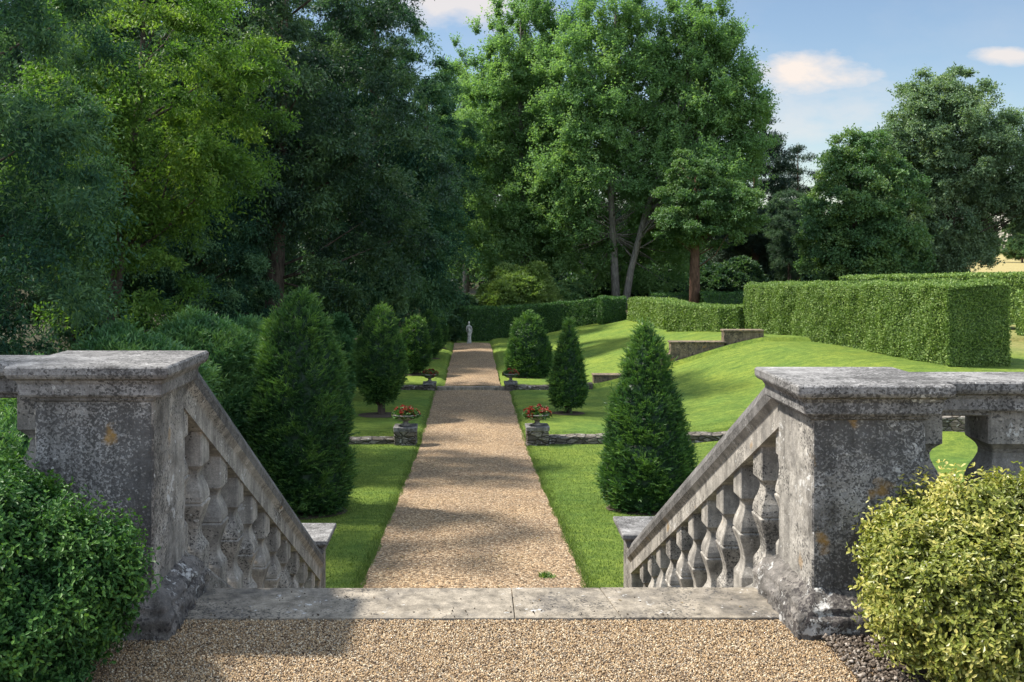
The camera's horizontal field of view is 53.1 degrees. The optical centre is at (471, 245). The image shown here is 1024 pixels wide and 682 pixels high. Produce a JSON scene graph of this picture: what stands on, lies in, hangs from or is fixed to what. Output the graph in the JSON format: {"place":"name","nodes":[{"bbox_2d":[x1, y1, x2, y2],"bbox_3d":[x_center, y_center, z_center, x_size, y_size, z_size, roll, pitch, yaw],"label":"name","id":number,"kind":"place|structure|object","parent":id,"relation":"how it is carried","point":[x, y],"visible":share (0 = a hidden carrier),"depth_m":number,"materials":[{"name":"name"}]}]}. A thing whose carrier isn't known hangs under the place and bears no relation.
{"place":"outdoors","nodes":[
{"label":"outdoors","id":0,"kind":"place"},
{"bbox_2d":[444,342,500,385],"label":"gravel path","id":1,"kind":"structure","parent":0,"point":[472,363],"depth_m":41.27,"materials":[{"name":"gravel"}]},
{"bbox_2d":[466,322,471,342],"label":"garden statue","id":2,"kind":"object","parent":1,"relation":"on","point":[469,328],"visible":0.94,"depth_m":53.93,"materials":[{"name":"stone"}]},
{"bbox_2d":[361,390,585,592],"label":"gravel path","id":3,"kind":"structure","parent":0,"point":[481,533],"depth_m":15.46,"materials":[{"name":"gravel"}]},
{"bbox_2d":[537,570,555,578],"bbox_3d":[0.853,3.786,11.774,0.212,0.113,0.259,0,0,-9],"label":"weed","id":4,"kind":"object","parent":3,"relation":"on","point":[544,574],"visible":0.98,"depth_m":11.72,"materials":[{"name":"green plant"}]},
{"bbox_2d":[88,600,870,681],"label":"terrace","id":5,"kind":"structure","parent":0,"point":[627,671],"depth_m":4.26,"materials":[{"name":"gravel"}]},
{"bbox_2d":[0,355,47,474],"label":"balustrade","id":6,"kind":"object","parent":5,"relation":"on","point":[25,412],"visible":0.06,"depth_m":4.63,"materials":[{"name":"grey stone"}]},
{"bbox_2d":[4,351,210,642],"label":"stone pier","id":7,"kind":"structure","parent":5,"relation":"on","point":[110,426],"depth_m":4.50,"materials":[{"name":"stone"}]},
{"bbox_2d":[752,367,955,641],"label":"stone pier","id":8,"kind":"structure","parent":5,"relation":"on","point":[851,440],"depth_m":4.50,"materials":[{"name":"stone"}]},
{"bbox_2d":[822,633,944,681],"bbox_3d":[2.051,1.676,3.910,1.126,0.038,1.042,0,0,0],"label":"mulch","id":9,"kind":"object","parent":5,"relation":"on","point":[858,670],"visible":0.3,"depth_m":4.13,"materials":[{"name":"gravel"}]},
{"bbox_2d":[845,459,1023,681],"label":"box bush","id":10,"kind":"object","parent":9,"relation":"on","point":[942,592],"visible":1,"depth_m":3.82,"materials":[{"name":"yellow plant"}]},
{"bbox_2d":[911,372,1023,497],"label":"balustrade","id":11,"kind":"object","parent":5,"relation":"on","point":[989,406],"visible":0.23,"depth_m":4.63,"materials":[{"name":"grey stone"}]},
{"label":"planting bed","id":12,"kind":"structure","parent":5,"relation":"on","visible":0},
{"bbox_2d":[0,438,162,681],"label":"box bush","id":13,"kind":"object","parent":12,"relation":"on","point":[72,588],"visible":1,"depth_m":3.85,"materials":[{"name":"green plant"}]},
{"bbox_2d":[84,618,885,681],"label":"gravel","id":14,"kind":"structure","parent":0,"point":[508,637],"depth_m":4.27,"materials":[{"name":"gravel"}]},
{"bbox_2d":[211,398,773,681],"bbox_3d":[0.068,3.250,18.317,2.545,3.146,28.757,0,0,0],"label":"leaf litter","id":15,"kind":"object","parent":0,"point":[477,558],"visible":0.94,"depth_m":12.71,"materials":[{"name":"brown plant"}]},
{"bbox_2d":[0,252,1023,587],"bbox_3d":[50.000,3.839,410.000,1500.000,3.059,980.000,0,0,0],"label":"ground","id":16,"kind":"structure","parent":0,"point":[720,386],"depth_m":28.32,"materials":[{"name":"plant"}]},
{"bbox_2d":[0,352,43,471],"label":"feathery shrub","id":17,"kind":"object","parent":16,"relation":"on","point":[8,419],"visible":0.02,"depth_m":10.34,"materials":[{"name":"green plant"}]},
{"bbox_2d":[3,30,131,332],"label":"dark woodland tree","id":18,"kind":"object","parent":16,"relation":"on","point":[39,286],"depth_m":55.40,"materials":[{"name":"green plant"}]},
{"bbox_2d":[0,0,157,354],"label":"ash tree","id":19,"kind":"object","parent":16,"relation":"on","point":[34,151],"visible":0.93,"depth_m":14.63,"materials":[{"name":"green plant"}]},
{"bbox_2d":[0,0,165,338],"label":"dark woodland tree","id":20,"kind":"object","parent":16,"relation":"on","point":[34,297],"visible":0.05,"depth_m":27.80,"materials":[{"name":"green plant"}]},
{"bbox_2d":[0,0,197,353],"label":"dark woodland tree","id":21,"kind":"object","parent":16,"relation":"on","point":[69,335],"visible":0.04,"depth_m":33.64,"materials":[{"name":"green plant"}]},
{"bbox_2d":[64,317,227,403],"bbox_3d":[-4.889,2.683,14.588,2.930,3.379,2.748,0,0,17],"label":"feathery shrub","id":22,"kind":"object","parent":16,"relation":"on","point":[113,337],"visible":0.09,"depth_m":14.24,"materials":[{"name":"green plant"}]},
{"bbox_2d":[0,0,303,350],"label":"yellow green tree","id":23,"kind":"object","parent":16,"relation":"on","point":[189,144],"visible":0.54,"depth_m":20.95,"materials":[{"name":"green plant"}]},
{"bbox_2d":[118,26,282,334],"bbox_3d":[-8.291,-0.826,30.171,5.652,11.036,5.138,0,0,-21],"label":"dark woodland tree","id":24,"kind":"object","parent":16,"relation":"on","point":[230,297],"visible":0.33,"depth_m":29.60,"materials":[{"name":"green plant"}]},
{"bbox_2d":[150,304,260,441],"bbox_3d":[-4.391,2.832,16.510,2.868,3.771,2.707,0,0,37],"label":"feathery shrub","id":25,"kind":"object","parent":16,"relation":"on","point":[229,347],"visible":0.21,"depth_m":16.05,"materials":[{"name":"green plant"}]},
{"bbox_2d":[165,274,264,317],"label":"woodland shrub","id":26,"kind":"object","parent":16,"relation":"on","point":[261,303],"visible":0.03,"depth_m":45.82,"materials":[{"name":"green plant"}]},
{"bbox_2d":[91,0,360,293],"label":"dark woodland tree","id":27,"kind":"object","parent":16,"relation":"on","point":[320,38],"visible":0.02,"depth_m":43.46,"materials":[{"name":"green plant"}]},
{"bbox_2d":[223,310,271,358],"bbox_3d":[-4.153,2.978,18.945,2.620,3.595,2.430,0,0,0],"label":"feathery shrub","id":28,"kind":"object","parent":16,"relation":"on","point":[249,322],"visible":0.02,"depth_m":18.87,"materials":[{"name":"green plant"}]},
{"bbox_2d":[80,0,475,322],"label":"dark woodland tree","id":29,"kind":"object","parent":16,"relation":"on","point":[312,168],"visible":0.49,"depth_m":32.42,"materials":[{"name":"green plant"}]},
{"bbox_2d":[302,523,335,587],"bbox_3d":[-1.635,3.285,9.740,0.614,1.130,0.604,0,0,0],"label":"newel post","id":30,"kind":"object","parent":16,"relation":"on","point":[320,534],"visible":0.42,"depth_m":9.73,"materials":[{"name":"stone"}]},
{"bbox_2d":[298,508,347,519],"bbox_3d":[-2.627,4.073,15.712,1.454,0.123,1.431,0,0,0],"label":"soil patch","id":31,"kind":"object","parent":16,"relation":"on","point":[315,516],"visible":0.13,"depth_m":15.23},
{"bbox_2d":[242,283,361,517],"bbox_3d":[-2.615,2.417,15.688,1.921,3.705,1.919,0,0,0],"label":"clipped yew","id":32,"kind":"object","parent":31,"relation":"on","point":[300,413],"visible":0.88,"depth_m":15.19,"materials":[{"name":"green plant"}]},
{"bbox_2d":[284,272,366,334],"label":"woodland shrub","id":33,"kind":"object","parent":16,"relation":"on","point":[351,319],"visible":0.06,"depth_m":48.84,"materials":[{"name":"green plant"}]},
{"bbox_2d":[328,311,359,397],"bbox_3d":[-4.095,3.493,31.515,1.544,2.972,1.444,0,0,40],"label":"feathery shrub","id":34,"kind":"object","parent":16,"relation":"on","point":[344,331],"visible":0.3,"depth_m":31.21,"materials":[{"name":"green plant"}]},
{"bbox_2d":[276,0,427,283],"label":"dark woodland tree","id":35,"kind":"object","parent":16,"relation":"on","point":[400,40],"visible":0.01,"depth_m":57.21,"materials":[{"name":"green plant"}]},
{"bbox_2d":[347,436,393,444],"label":"dry stone wall","id":36,"kind":"structure","parent":16,"relation":"on","point":[373,440],"depth_m":24.02,"materials":[{"name":"stone"}]},
{"bbox_2d":[358,412,391,417],"bbox_3d":[-2.518,4.659,28.203,1.260,0.064,1.210,0,0,0],"label":"soil patch","id":37,"kind":"object","parent":16,"relation":"on","point":[376,415],"visible":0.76,"depth_m":27.90,"materials":[{"name":"soil"}]},
{"bbox_2d":[350,300,412,413],"bbox_3d":[-2.494,3.146,28.164,1.757,3.282,1.726,0,0,0],"label":"clipped yew","id":38,"kind":"object","parent":37,"relation":"on","point":[381,366],"visible":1,"depth_m":27.79,"materials":[{"name":"green plant"}]},
{"bbox_2d":[298,0,488,337],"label":"dark woodland tree","id":39,"kind":"object","parent":16,"relation":"on","point":[434,289],"visible":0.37,"depth_m":45.46,"materials":[{"name":"green plant"}]},
{"bbox_2d":[393,423,417,445],"bbox_3d":[-1.554,4.582,24.052,0.563,0.719,0.561,0,0,0],"label":"stone pedestal","id":40,"kind":"object","parent":16,"relation":"on","point":[405,435],"visible":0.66,"depth_m":23.80,"materials":[{"name":"grey stone"}]},
{"bbox_2d":[393,414,418,425],"bbox_3d":[-1.553,4.089,24.050,0.630,0.280,0.630,0,0,0],"label":"stone urn","id":41,"kind":"object","parent":40,"relation":"on","point":[405,422],"visible":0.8,"depth_m":23.88,"materials":[{"name":"stone"}]},
{"bbox_2d":[391,405,420,419],"bbox_3d":[-1.537,3.913,24.045,0.715,0.309,0.674,0,0,0],"label":"geranium","id":42,"kind":"object","parent":41,"relation":"in","point":[402,410],"visible":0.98,"depth_m":23.89,"materials":[{"name":"red plant"}]},
{"bbox_2d":[401,385,423,389],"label":"dry stone wall","id":43,"kind":"structure","parent":16,"relation":"on","point":[413,387],"depth_m":34.31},
{"bbox_2d":[406,373,421,375],"bbox_3d":[-2.085,4.768,37.999,1.009,0.043,1.048,0,0,0],"label":"soil patch","id":44,"kind":"object","parent":16,"relation":"on","point":[412,374],"visible":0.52,"depth_m":37.67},
{"bbox_2d":[401,313,436,373],"bbox_3d":[-2.093,3.698,37.977,1.570,2.400,1.615,0,0,0],"label":"clipped yew","id":45,"kind":"object","parent":44,"relation":"on","point":[417,342],"visible":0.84,"depth_m":37.64,"materials":[{"name":"green plant"}]},
{"bbox_2d":[7,125,847,287],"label":"woodland","id":46,"kind":"object","parent":16,"relation":"on","point":[570,273],"visible":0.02,"depth_m":102.14,"materials":[{"name":"plant"}]},
{"bbox_2d":[423,381,436,390],"bbox_3d":[-1.418,4.854,34.400,0.461,0.548,0.459,0,0,0],"label":"stone pedestal","id":47,"kind":"object","parent":16,"relation":"on","point":[429,385],"visible":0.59,"depth_m":34.20,"materials":[{"name":"grey stone"}]},
{"bbox_2d":[423,374,435,381],"bbox_3d":[-1.419,4.447,34.400,0.536,0.280,0.536,0,0,0],"label":"stone urn","id":48,"kind":"object","parent":47,"relation":"on","point":[429,379],"visible":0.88,"depth_m":34.29,"materials":[{"name":"stone"}]},
{"bbox_2d":[421,369,438,376],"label":"geranium","id":49,"kind":"object","parent":48,"relation":"in","point":[432,372],"visible":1,"depth_m":34.27,"materials":[{"name":"red plant"}]},
{"bbox_2d":[383,73,488,309],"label":"dark woodland tree","id":50,"kind":"object","parent":16,"relation":"on","point":[452,130],"visible":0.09,"depth_m":65.54,"materials":[{"name":"green plant"}]},
{"bbox_2d":[419,290,478,316],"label":"woodland shrub","id":51,"kind":"object","parent":16,"relation":"on","point":[473,300],"visible":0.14,"depth_m":60.78,"materials":[{"name":"green plant"}]},
{"bbox_2d":[443,312,465,341],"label":"woodland shrub","id":52,"kind":"object","parent":16,"relation":"on","point":[456,325],"visible":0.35,"depth_m":55.47,"materials":[{"name":"green plant"}]},
{"bbox_2d":[424,32,515,293],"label":"poplar tree","id":53,"kind":"object","parent":16,"relation":"on","point":[459,67],"visible":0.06,"depth_m":81.91,"materials":[{"name":"green plant"}]},
{"bbox_2d":[437,386,504,390],"bbox_3d":[-0.040,4.911,34.460,2.280,0.325,0.260,0,0,0],"label":"stone step","id":54,"kind":"object","parent":16,"relation":"on","point":[439,388],"visible":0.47,"depth_m":34.33,"materials":[{"name":"stone"}]},
{"bbox_2d":[185,587,778,621],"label":"stone steps","id":55,"kind":"structure","parent":16,"relation":"on","point":[605,603],"depth_m":4.82,"materials":[{"name":"stone"}]},
{"bbox_2d":[184,372,323,587],"bbox_3d":[-1.500,2.351,7.250,0.251,3.624,4.580,0,0,0],"label":"stair balustrade","id":56,"kind":"object","parent":55,"relation":"on","point":[244,527],"visible":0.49,"depth_m":6.21,"materials":[{"name":"stone"}]},
{"bbox_2d":[214,591,731,617],"bbox_3d":[0.079,1.686,4.812,2.510,0.015,0.348,0,0,0],"label":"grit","id":57,"kind":"object","parent":55,"relation":"on","point":[452,610],"visible":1,"depth_m":4.73,"materials":[{"name":"gravel"}]},
{"bbox_2d":[627,387,778,586],"bbox_3d":[1.597,2.394,7.345,0.256,3.530,4.770,0,0,0],"label":"stair balustrade","id":58,"kind":"object","parent":55,"relation":"on","point":[714,522],"visible":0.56,"depth_m":6.22,"materials":[{"name":"stone"}]},
{"bbox_2d":[504,381,517,390],"bbox_3d":[1.305,4.846,34.399,0.459,0.562,0.460,0,0,0],"label":"stone pedestal","id":59,"kind":"object","parent":16,"relation":"on","point":[510,386],"visible":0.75,"depth_m":34.20,"materials":[{"name":"grey stone"}]},
{"bbox_2d":[504,374,517,381],"bbox_3d":[1.304,4.432,34.400,0.536,0.280,0.536,0,0,0],"label":"stone urn","id":60,"kind":"object","parent":59,"relation":"on","point":[510,377],"visible":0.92,"depth_m":34.26,"materials":[{"name":"stone"}]},
{"bbox_2d":[502,368,519,376],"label":"geranium","id":61,"kind":"object","parent":60,"relation":"in","point":[509,371],"visible":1,"depth_m":34.26,"materials":[{"name":"red plant"}]},
{"bbox_2d":[473,260,563,305],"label":"pale shrub","id":62,"kind":"object","parent":16,"relation":"on","point":[533,282],"visible":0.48,"depth_m":61.66,"materials":[{"name":"green plant"}]},
{"bbox_2d":[441,0,598,284],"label":"poplar tree","id":63,"kind":"object","parent":16,"relation":"on","point":[510,217],"visible":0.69,"depth_m":68.63,"materials":[{"name":"green plant"}]},
{"bbox_2d":[458,297,597,341],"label":"clipped hedge","id":64,"kind":"object","parent":16,"relation":"on","point":[488,323],"visible":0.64,"depth_m":57.57,"materials":[{"name":"plant"}]},
{"bbox_2d":[490,34,583,268],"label":"poplar tree","id":65,"kind":"object","parent":16,"relation":"on","point":[527,126],"depth_m":80.87,"materials":[{"name":"green plant"}]},
{"bbox_2d":[525,423,549,446],"bbox_3d":[1.534,4.547,24.050,0.562,0.670,0.559,0,0,0],"label":"stone pedestal","id":66,"kind":"object","parent":16,"relation":"on","point":[537,435],"visible":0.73,"depth_m":23.80,"materials":[{"name":"grey stone"}]},
{"bbox_2d":[527,414,549,425],"bbox_3d":[1.533,4.079,24.050,0.630,0.280,0.630,0,0,0],"label":"stone urn","id":67,"kind":"object","parent":66,"relation":"on","point":[537,422],"visible":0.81,"depth_m":23.91,"materials":[{"name":"stone"}]},
{"bbox_2d":[522,403,551,419],"bbox_3d":[1.534,3.885,24.048,0.722,0.357,0.682,0,0,0],"label":"geranium","id":68,"kind":"object","parent":67,"relation":"in","point":[539,409],"visible":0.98,"depth_m":23.88,"materials":[{"name":"red plant"}]},
{"bbox_2d":[512,236,569,280],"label":"dark woodland tree","id":69,"kind":"object","parent":16,"relation":"on","point":[556,278],"visible":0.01,"depth_m":88.10,"materials":[{"name":"green plant"}]},
{"bbox_2d":[517,382,592,389],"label":"dry stone wall","id":70,"kind":"structure","parent":16,"relation":"on","point":[532,387],"depth_m":34.32,"materials":[{"name":"stone"}]},
{"bbox_2d":[551,411,584,414],"bbox_3d":[2.691,4.673,28.606,0.932,0.050,0.860,0,0,0],"label":"soil patch","id":71,"kind":"object","parent":16,"relation":"on","point":[568,413],"visible":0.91,"depth_m":28.44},
{"bbox_2d":[545,316,589,412],"bbox_3d":[2.675,3.371,28.582,1.285,2.858,1.267,0,0,0],"label":"clipped yew","id":72,"kind":"object","parent":71,"relation":"on","point":[568,389],"visible":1,"depth_m":28.33,"materials":[{"name":"green plant"}]},
{"bbox_2d":[552,277,585,300],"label":"woodland shrub","id":73,"kind":"object","parent":16,"relation":"on","point":[570,290],"visible":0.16,"depth_m":65.13,"materials":[{"name":"green plant"}]},
{"bbox_2d":[558,260,623,298],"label":"woodland shrub","id":74,"kind":"object","parent":16,"relation":"on","point":[599,291],"visible":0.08,"depth_m":74.01,"materials":[{"name":"green plant"}]},
{"bbox_2d":[581,170,630,264],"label":"dark woodland tree","id":75,"kind":"object","parent":16,"relation":"on","point":[618,214],"visible":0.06,"depth_m":102.75,"materials":[{"name":"green plant"}]},
{"bbox_2d":[595,295,626,324],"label":"clipped hedge","id":76,"kind":"object","parent":16,"relation":"on","point":[610,309],"visible":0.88,"depth_m":55.28,"materials":[{"name":"plant"}]},
{"bbox_2d":[522,0,711,296],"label":"poplar tree","id":77,"kind":"object","parent":16,"relation":"on","point":[621,113],"visible":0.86,"depth_m":64.95,"materials":[{"name":"green plant"}]},
{"bbox_2d":[606,504,657,514],"bbox_3d":[2.739,4.092,16.014,1.257,0.112,1.217,0,0,-38],"label":"soil patch","id":78,"kind":"object","parent":16,"relation":"on","point":[636,512],"visible":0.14,"depth_m":15.54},
{"bbox_2d":[591,317,699,515],"bbox_3d":[2.743,2.693,15.972,1.763,3.193,1.754,0,0,0],"label":"clipped yew","id":79,"kind":"object","parent":78,"relation":"on","point":[648,463],"visible":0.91,"depth_m":15.62,"materials":[{"name":"green plant"}]},
{"bbox_2d":[613,516,653,586],"bbox_3d":[1.725,3.285,9.960,0.614,1.130,0.664,0,0,0],"label":"newel post","id":80,"kind":"object","parent":16,"relation":"on","point":[630,528],"visible":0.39,"depth_m":9.91,"materials":[{"name":"stone"}]},
{"bbox_2d":[620,262,688,296],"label":"woodland shrub","id":81,"kind":"object","parent":16,"relation":"on","point":[686,289],"visible":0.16,"depth_m":70.46,"materials":[{"name":"green plant"}]},
{"bbox_2d":[627,296,691,329],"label":"clipped hedge","id":82,"kind":"object","parent":16,"relation":"on","point":[652,309],"visible":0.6,"depth_m":49.68,"materials":[{"name":"green plant"}]},
{"bbox_2d":[648,291,688,300],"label":"clipped hedge","id":83,"kind":"object","parent":16,"relation":"on","point":[684,295],"visible":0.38,"depth_m":62.05,"materials":[{"name":"plant"}]},
{"bbox_2d":[640,53,711,272],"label":"poplar tree","id":84,"kind":"object","parent":16,"relation":"on","point":[682,245],"visible":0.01,"depth_m":83.58,"materials":[{"name":"green plant"}]},
{"bbox_2d":[591,329,763,382],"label":"stepped wall","id":85,"kind":"structure","parent":16,"relation":"on","point":[681,349],"depth_m":34.80,"materials":[{"name":"stone"}]},
{"bbox_2d":[623,0,785,308],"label":"poplar tree","id":86,"kind":"object","parent":16,"relation":"on","point":[726,108],"visible":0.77,"depth_m":63.95,"materials":[{"name":"green plant"}]},
{"bbox_2d":[664,301,745,331],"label":"clipped hedge","id":87,"kind":"object","parent":16,"relation":"on","point":[693,317],"visible":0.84,"depth_m":42.38,"materials":[{"name":"green plant"}]},
{"bbox_2d":[648,148,770,302],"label":"brown trunk tree","id":88,"kind":"object","parent":16,"relation":"on","point":[682,220],"visible":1,"depth_m":59.72,"materials":[{"name":"green plant"}]},
{"bbox_2d":[699,290,743,304],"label":"clipped hedge","id":89,"kind":"object","parent":16,"relation":"on","point":[723,297],"visible":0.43,"depth_m":60.03,"materials":[{"name":"plant"}]},
{"bbox_2d":[703,180,759,262],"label":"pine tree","id":90,"kind":"object","parent":16,"relation":"on","point":[716,257],"visible":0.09,"depth_m":90.29,"materials":[{"name":"green plant"}]},
{"bbox_2d":[700,255,771,291],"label":"woodland shrub","id":91,"kind":"object","parent":16,"relation":"on","point":[735,273],"visible":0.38,"depth_m":72.43,"materials":[{"name":"green plant"}]},
{"bbox_2d":[706,117,799,276],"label":"pine tree","id":92,"kind":"object","parent":16,"relation":"on","point":[758,243],"visible":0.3,"depth_m":84.83,"materials":[{"name":"green plant"}]},
{"bbox_2d":[548,416,964,443],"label":"dry stone wall","id":93,"kind":"structure","parent":16,"relation":"on","point":[954,423],"depth_m":23.98,"materials":[{"name":"stone"}]},
{"bbox_2d":[763,189,815,281],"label":"dark woodland tree","id":94,"kind":"object","parent":16,"relation":"on","point":[785,256],"visible":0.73,"depth_m":77.07,"materials":[{"name":"green plant"}]},
{"bbox_2d":[763,142,828,279],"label":"pine tree","id":95,"kind":"object","parent":16,"relation":"on","point":[795,171],"visible":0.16,"depth_m":89.40,"materials":[{"name":"green plant"}]},
{"bbox_2d":[789,123,939,281],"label":"round tree","id":96,"kind":"object","parent":16,"relation":"on","point":[875,236],"visible":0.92,"depth_m":64.20,"materials":[{"name":"green plant"}]},
{"bbox_2d":[743,277,1012,366],"bbox_3d":[12.506,2.289,33.638,2.184,2.941,13.402,0,0,-9],"label":"clipped hedge","id":97,"kind":"object","parent":16,"relation":"on","point":[950,322],"visible":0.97,"depth_m":29.44,"materials":[{"name":"green plant"}]},
{"bbox_2d":[838,270,1023,324],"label":"clipped hedge","id":98,"kind":"object","parent":16,"relation":"on","point":[1014,280],"visible":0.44,"depth_m":43.41,"materials":[{"name":"green plant"}]},
{"bbox_2d":[868,62,1023,273],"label":"spreading tree","id":99,"kind":"object","parent":16,"relation":"on","point":[970,191],"visible":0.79,"depth_m":77.95,"materials":[{"name":"green plant"}]},
{"bbox_2d":[973,213,1001,255],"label":"round tree","id":100,"kind":"object","parent":16,"relation":"on","point":[995,241],"visible":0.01,"depth_m":223.20,"materials":[{"name":"green plant"}]},
{"bbox_2d":[999,224,1023,262],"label":"round tree","id":101,"kind":"object","parent":16,"relation":"on","point":[1015,250],"visible":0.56,"depth_m":214.22,"materials":[{"name":"green plant"}]},
{"bbox_2d":[1013,288,1023,335],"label":"clipped hedge","id":102,"kind":"object","parent":16,"relation":"on","point":[1019,314],"visible":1,"depth_m":35.73,"materials":[{"name":"green plant"}]},
{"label":"soil patch","id":103,"kind":"structure","parent":16,"relation":"on","visible":0},
{"bbox_2d":[422,308,443,357],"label":"clipped yew","id":104,"kind":"object","parent":103,"relation":"on","point":[434,326],"visible":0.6,"depth_m":44.26,"materials":[{"name":"green plant"}]},
{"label":"soil patch","id":105,"kind":"structure","parent":16,"relation":"on","visible":0},
{"bbox_2d":[435,307,449,347],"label":"clipped yew","id":106,"kind":"object","parent":105,"relation":"on","point":[445,329],"visible":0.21,"depth_m":50.32,"materials":[{"name":"green plant"}]},
{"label":"soil patch","id":107,"kind":"structure","parent":16,"relation":"on","visible":0},
{"bbox_2d":[502,309,552,377],"bbox_3d":[2.051,3.620,37.377,1.985,2.638,1.919,0,0,0],"label":"clipped yew","id":108,"kind":"object","parent":107,"relation":"on","point":[528,351],"visible":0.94,"depth_m":36.89,"materials":[{"name":"green plant"}]},
{"bbox_2d":[1,0,1023,248],"label":"sky","id":109,"kind":"structure","parent":0,"point":[832,63],"materials":[{"name":"blue"}]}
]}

